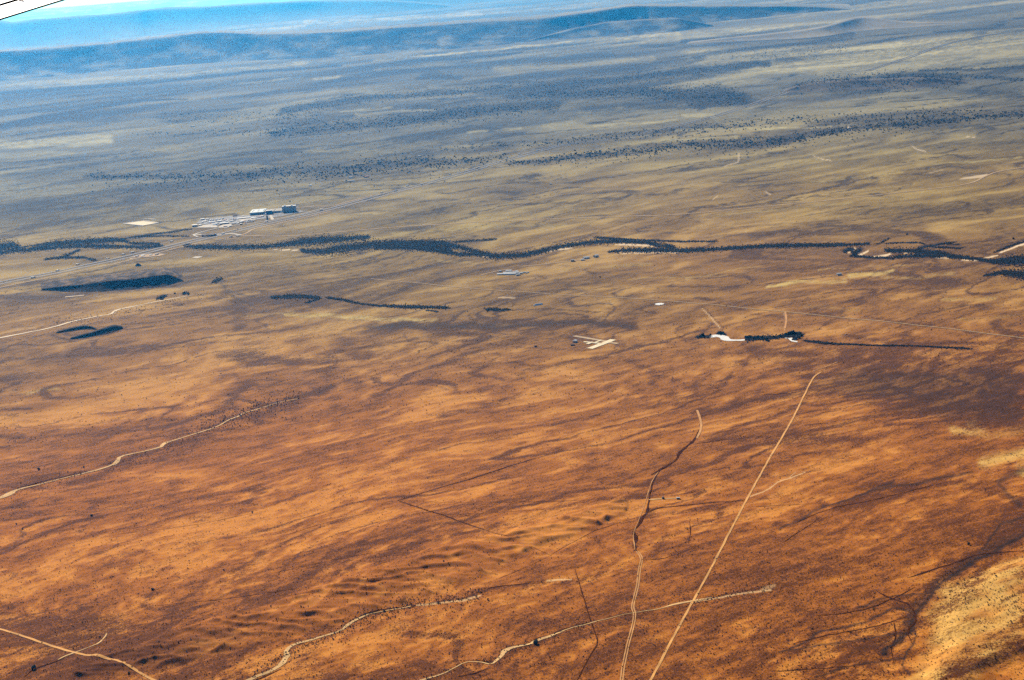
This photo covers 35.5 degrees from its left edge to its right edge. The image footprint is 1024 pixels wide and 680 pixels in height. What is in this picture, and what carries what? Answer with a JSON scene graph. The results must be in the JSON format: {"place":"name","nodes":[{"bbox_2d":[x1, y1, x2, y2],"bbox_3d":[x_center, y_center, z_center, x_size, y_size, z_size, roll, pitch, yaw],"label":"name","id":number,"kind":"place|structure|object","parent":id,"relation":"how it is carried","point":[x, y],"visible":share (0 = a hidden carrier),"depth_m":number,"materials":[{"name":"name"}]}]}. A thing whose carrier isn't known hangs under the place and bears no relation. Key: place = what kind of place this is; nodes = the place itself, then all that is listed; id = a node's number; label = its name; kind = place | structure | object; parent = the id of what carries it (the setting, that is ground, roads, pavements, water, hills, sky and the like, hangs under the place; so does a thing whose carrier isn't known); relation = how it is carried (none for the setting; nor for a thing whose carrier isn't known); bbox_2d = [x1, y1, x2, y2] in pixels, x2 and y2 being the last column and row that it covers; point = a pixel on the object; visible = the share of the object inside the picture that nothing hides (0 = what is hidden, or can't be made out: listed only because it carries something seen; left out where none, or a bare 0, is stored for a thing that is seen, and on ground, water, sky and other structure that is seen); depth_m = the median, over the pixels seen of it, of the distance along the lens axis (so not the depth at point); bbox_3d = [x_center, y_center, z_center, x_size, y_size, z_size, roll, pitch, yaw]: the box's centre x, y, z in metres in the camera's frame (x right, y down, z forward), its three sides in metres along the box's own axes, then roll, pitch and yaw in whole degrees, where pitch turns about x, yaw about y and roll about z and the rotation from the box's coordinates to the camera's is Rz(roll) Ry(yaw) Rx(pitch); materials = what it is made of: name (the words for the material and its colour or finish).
{"place":"outdoors","nodes":[
{"label":"outdoors","id":0,"kind":"place"},
{"bbox_2d":[0,0,63,19],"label":"airplane wing","id":1,"kind":"structure","parent":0,"point":[10,8],"depth_m":12.51,"materials":[{"name":"white metal"}]},
{"bbox_2d":[0,628,155,679],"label":"dirt road","id":2,"kind":"structure","parent":0,"point":[128,665],"depth_m":2516.42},
{"bbox_2d":[38,0,144,8],"label":"sky","id":3,"kind":"structure","parent":0,"point":[66,3],"materials":[{"name":"white"}]},
{"bbox_2d":[0,295,190,337],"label":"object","id":4,"kind":"object","parent":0,"point":[85,318],"visible":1,"depth_m":5139.61,"materials":[{"name":"beige soil"}]},
{"bbox_2d":[0,211,330,287],"bbox_3d":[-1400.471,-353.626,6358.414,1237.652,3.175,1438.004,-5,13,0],"label":"frontage road","id":5,"kind":"structure","parent":0,"point":[162,251],"depth_m":6347.84,"materials":[{"name":"grey asphalt"}]},
{"bbox_2d":[192,233,240,234],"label":"ramp road","id":6,"kind":"structure","parent":0,"point":[219,234],"depth_m":6652.94,"materials":[{"name":"concrete"}]},
{"bbox_2d":[0,0,451,46],"bbox_3d":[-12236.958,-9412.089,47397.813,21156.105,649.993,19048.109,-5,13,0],"label":"mountain range","id":7,"kind":"structure","parent":0,"point":[79,28],"depth_m":42381.49,"materials":[{"name":"blue"}]},
{"bbox_2d":[193,208,321,236],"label":"ramp road","id":8,"kind":"structure","parent":0,"point":[255,222],"depth_m":6910.36,"materials":[{"name":"grey asphalt"}]},
{"bbox_2d":[401,0,507,4],"bbox_3d":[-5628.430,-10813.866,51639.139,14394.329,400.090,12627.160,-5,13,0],"label":"mountain range","id":9,"kind":"structure","parent":0,"point":[453,2],"depth_m":46406.31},
{"bbox_2d":[0,0,1023,679],"bbox_3d":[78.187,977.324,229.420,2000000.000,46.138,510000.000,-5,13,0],"label":"ground","id":10,"kind":"structure","parent":0,"point":[62,138],"depth_m":4144.20,"materials":[{"name":"brown soil"}]},
{"bbox_2d":[28,656,68,673],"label":"gully","id":11,"kind":"object","parent":10,"relation":"on","point":[44,665],"visible":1,"depth_m":2487.09,"materials":[{"name":"brown soil"}]},
{"bbox_2d":[56,325,96,332],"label":"tree rows","id":12,"kind":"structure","parent":10,"relation":"on","point":[83,327],"depth_m":4977.99,"materials":[{"name":"green plant"}]},
{"bbox_2d":[58,633,106,659],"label":"sand wash","id":13,"kind":"object","parent":10,"relation":"on","point":[84,648],"visible":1,"depth_m":2539.46},
{"bbox_2d":[70,325,122,339],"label":"tree rows","id":14,"kind":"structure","parent":10,"relation":"on","point":[108,329],"depth_m":4892.44,"materials":[{"name":"green plant"}]},
{"bbox_2d":[41,267,182,291],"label":"grove","id":15,"kind":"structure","parent":10,"relation":"on","point":[159,277],"depth_m":5661.79,"materials":[{"name":"green plant"}]},
{"bbox_2d":[129,221,155,224],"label":"lagoon","id":16,"kind":"structure","parent":10,"relation":"in","point":[142,222],"depth_m":7176.02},
{"bbox_2d":[0,399,294,498],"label":"sand wash","id":17,"kind":"object","parent":10,"relation":"on","point":[14,491],"visible":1,"depth_m":3537.11},
{"bbox_2d":[134,254,164,256],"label":"gravel yard","id":18,"kind":"structure","parent":10,"relation":"on","point":[147,255],"depth_m":6269.64,"materials":[{"name":"beige gravel"}]},
{"bbox_2d":[3,189,397,280],"bbox_3d":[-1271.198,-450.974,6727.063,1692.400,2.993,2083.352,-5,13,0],"label":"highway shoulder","id":19,"kind":"object","parent":10,"relation":"on","point":[196,238],"visible":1,"depth_m":6533.24},
{"bbox_2d":[196,224,216,227],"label":"concrete yard","id":20,"kind":"structure","parent":10,"relation":"on","point":[210,225],"depth_m":6916.73,"materials":[{"name":"white concrete"}]},
{"bbox_2d":[4,186,419,283],"bbox_3d":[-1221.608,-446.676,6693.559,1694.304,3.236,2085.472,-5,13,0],"label":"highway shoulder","id":21,"kind":"object","parent":10,"relation":"on","point":[213,237],"visible":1,"depth_m":6594.39},
{"bbox_2d":[197,211,303,224],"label":"parking lot","id":22,"kind":"structure","parent":10,"relation":"on","point":[237,221],"depth_m":7101.75,"materials":[{"name":"grey asphalt"}]},
{"bbox_2d":[250,208,281,214],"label":"casino hall","id":23,"kind":"structure","parent":10,"relation":"on","point":[260,211],"depth_m":7171.58,"materials":[{"name":"white metal"}]},
{"bbox_2d":[282,205,296,212],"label":"hotel","id":24,"kind":"structure","parent":10,"relation":"on","point":[289,208],"depth_m":7153.11,"materials":[{"name":"white metal"}]},
{"bbox_2d":[246,606,409,679],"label":"sand wash","id":25,"kind":"object","parent":10,"relation":"on","point":[281,663],"visible":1,"depth_m":2480.66},
{"bbox_2d":[0,92,788,283],"bbox_3d":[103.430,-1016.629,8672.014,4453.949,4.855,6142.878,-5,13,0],"label":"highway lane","id":26,"kind":"structure","parent":10,"relation":"on","point":[364,200],"depth_m":7267.51,"materials":[{"name":"grey asphalt"}]},
{"bbox_2d":[0,81,815,281],"bbox_3d":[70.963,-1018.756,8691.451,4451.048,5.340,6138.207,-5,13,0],"label":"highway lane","id":27,"kind":"structure","parent":10,"relation":"on","point":[364,198],"depth_m":7290.57,"materials":[{"name":"grey asphalt"}]},
{"bbox_2d":[0,3,850,80],"bbox_3d":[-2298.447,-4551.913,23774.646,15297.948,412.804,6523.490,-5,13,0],"label":"mesa","id":28,"kind":"structure","parent":10,"relation":"on","point":[198,47],"depth_m":22341.49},
{"bbox_2d":[400,501,487,530],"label":"fence row","id":29,"kind":"object","parent":10,"relation":"on","point":[444,515],"visible":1,"depth_m":3022.13,"materials":[{"name":"brown"}]},
{"bbox_2d":[400,459,530,499],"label":"fence row","id":30,"kind":"object","parent":10,"relation":"on","point":[471,478],"visible":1,"depth_m":3245.60,"materials":[{"name":"brown"}]},
{"bbox_2d":[466,635,545,662],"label":"gully","id":31,"kind":"object","parent":10,"relation":"on","point":[500,653],"visible":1,"depth_m":2389.93,"materials":[{"name":"soil"}]},
{"bbox_2d":[497,273,515,274],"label":"barn","id":32,"kind":"structure","parent":10,"relation":"on","point":[506,273],"depth_m":5321.64,"materials":[{"name":"grey paint"}]},
{"bbox_2d":[0,228,1023,349],"bbox_3d":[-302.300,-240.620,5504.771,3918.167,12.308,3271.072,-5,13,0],"label":"river thicket","id":33,"kind":"object","parent":10,"relation":"on","point":[427,248],"visible":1,"depth_m":5726.33,"materials":[{"name":"green plant"}]},
{"bbox_2d":[0,221,1023,679],"bbox_3d":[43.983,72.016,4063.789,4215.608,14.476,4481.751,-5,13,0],"label":"scrub","id":34,"kind":"object","parent":10,"relation":"on","point":[512,519],"visible":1,"depth_m":2639.61,"materials":[{"name":"plant"}]},
{"bbox_2d":[90,39,1023,196],"bbox_3d":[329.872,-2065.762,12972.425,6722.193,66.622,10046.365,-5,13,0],"label":"juniper woodland","id":35,"kind":"object","parent":10,"relation":"on","point":[774,139],"visible":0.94,"depth_m":9210.04,"materials":[{"name":"green plant"}]},
{"bbox_2d":[420,597,711,679],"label":"sand wash","id":36,"kind":"object","parent":10,"relation":"on","point":[505,651],"visible":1,"depth_m":2426.61},
{"bbox_2d":[575,570,597,679],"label":"fence row","id":37,"kind":"object","parent":10,"relation":"on","point":[592,627],"visible":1,"depth_m":2462.68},
{"bbox_2d":[574,335,617,343],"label":"runway","id":38,"kind":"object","parent":10,"relation":"on","point":[594,339],"visible":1,"depth_m":4330.64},
{"bbox_2d":[588,339,613,348],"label":"runway","id":39,"kind":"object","parent":10,"relation":"on","point":[602,343],"visible":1,"depth_m":4264.34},
{"bbox_2d":[552,608,657,633],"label":"gully","id":40,"kind":"object","parent":10,"relation":"on","point":[595,620],"visible":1,"depth_m":2491.35,"materials":[{"name":"beige soil"}]},
{"bbox_2d":[632,418,701,550],"bbox_3d":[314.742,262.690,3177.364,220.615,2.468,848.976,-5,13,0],"label":"gully","id":41,"kind":"object","parent":10,"relation":"on","point":[647,508],"visible":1,"depth_m":3084.22,"materials":[{"name":"brown soil"}]},
{"bbox_2d":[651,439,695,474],"bbox_3d":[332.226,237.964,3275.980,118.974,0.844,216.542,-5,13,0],"label":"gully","id":42,"kind":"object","parent":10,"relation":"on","point":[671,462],"visible":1,"depth_m":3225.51,"materials":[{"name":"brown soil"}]},
{"bbox_2d":[651,499,744,510],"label":"gully","id":43,"kind":"object","parent":10,"relation":"on","point":[690,504],"visible":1,"depth_m":2984.64,"materials":[{"name":"brown soil"}]},
{"bbox_2d":[784,664,861,670],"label":"gully","id":44,"kind":"object","parent":10,"relation":"on","point":[814,668],"visible":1,"depth_m":2271.58,"materials":[{"name":"brown soil"}]},
{"bbox_2d":[687,16,966,43],"bbox_3d":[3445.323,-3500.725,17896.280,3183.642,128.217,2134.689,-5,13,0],"label":"butte","id":45,"kind":"object","parent":10,"relation":"on","point":[861,23],"visible":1,"depth_m":17455.95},
{"bbox_2d":[796,616,906,642],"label":"gully","id":46,"kind":"object","parent":10,"relation":"on","point":[853,630],"visible":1,"depth_m":2388.96,"materials":[{"name":"brown soil"}]},
{"bbox_2d":[814,589,910,615],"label":"gully","id":47,"kind":"object","parent":10,"relation":"on","point":[870,607],"visible":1,"depth_m":2465.88,"materials":[{"name":"brown soil"}]},
{"bbox_2d":[800,483,939,520],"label":"gully","id":48,"kind":"object","parent":10,"relation":"on","point":[866,501],"visible":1,"depth_m":2924.41,"materials":[{"name":"brown soil"}]},
{"bbox_2d":[783,77,967,91],"bbox_3d":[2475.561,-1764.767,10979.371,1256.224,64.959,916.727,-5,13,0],"label":"scrub patch","id":49,"kind":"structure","parent":10,"relation":"on","point":[855,85],"depth_m":10821.60,"materials":[{"name":"grey plant"}]},
{"bbox_2d":[891,619,895,662],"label":"gully","id":50,"kind":"object","parent":10,"relation":"on","point":[894,640],"visible":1,"depth_m":2348.69,"materials":[{"name":"brown soil"}]},
{"bbox_2d":[876,590,915,642],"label":"gully","id":51,"kind":"object","parent":10,"relation":"on","point":[908,630],"visible":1,"depth_m":2429.92,"materials":[{"name":"brown soil"}]},
{"bbox_2d":[865,33,997,70],"bbox_3d":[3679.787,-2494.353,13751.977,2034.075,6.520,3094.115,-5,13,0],"label":"highway lane","id":52,"kind":"structure","parent":10,"relation":"on","point":[924,50],"depth_m":13719.58,"materials":[{"name":"grey asphalt"}]},
{"bbox_2d":[869,33,1000,70],"bbox_3d":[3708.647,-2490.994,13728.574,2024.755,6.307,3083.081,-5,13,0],"label":"highway lane","id":53,"kind":"structure","parent":10,"relation":"on","point":[921,53],"depth_m":13416.80,"materials":[{"name":"grey asphalt"}]},
{"bbox_2d":[908,551,1013,577],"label":"gully","id":54,"kind":"object","parent":10,"relation":"on","point":[957,561],"visible":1,"depth_m":2615.72,"materials":[{"name":"brown soil"}]},
{"bbox_2d":[526,17,712,41],"bbox_3d":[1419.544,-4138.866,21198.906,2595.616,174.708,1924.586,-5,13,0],"label":"ridge","id":55,"kind":"structure","parent":0,"point":[635,26],"depth_m":20813.27,"materials":[{"name":"blue"}]},
{"bbox_2d":[620,551,640,679],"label":"dirt track","id":56,"kind":"structure","parent":0,"point":[633,616],"depth_m":2502.62,"materials":[{"name":"brown soil"}]},
{"bbox_2d":[241,167,1022,235],"bbox_3d":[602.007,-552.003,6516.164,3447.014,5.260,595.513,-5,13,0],"label":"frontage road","id":57,"kind":"structure","parent":0,"point":[660,215],"depth_m":6377.46,"materials":[{"name":"grey asphalt"}]},
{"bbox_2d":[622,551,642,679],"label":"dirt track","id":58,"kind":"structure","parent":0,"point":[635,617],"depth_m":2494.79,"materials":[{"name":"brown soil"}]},
{"bbox_2d":[633,474,656,547],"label":"dirt track","id":59,"kind":"structure","parent":0,"point":[641,513],"depth_m":2983.82,"materials":[{"name":"brown soil"}]},
{"bbox_2d":[696,410,701,437],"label":"dirt track","id":60,"kind":"structure","parent":0,"point":[700,420],"depth_m":3482.84,"materials":[{"name":"beige soil"}]},
{"bbox_2d":[378,279,1022,337],"bbox_3d":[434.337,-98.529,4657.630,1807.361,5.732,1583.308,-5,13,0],"label":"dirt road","id":61,"kind":"structure","parent":0,"point":[724,305],"depth_m":4578.10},
{"bbox_2d":[711,335,744,340],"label":"pond","id":62,"kind":"structure","parent":0,"point":[724,337],"depth_m":4211.56,"materials":[{"name":"white liquid"}]},
{"bbox_2d":[649,372,820,679],"bbox_3d":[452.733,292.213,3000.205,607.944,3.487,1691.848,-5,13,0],"label":"dirt road","id":63,"kind":"structure","parent":0,"point":[686,612],"depth_m":2780.02,"materials":[{"name":"brown soil"}]}
]}

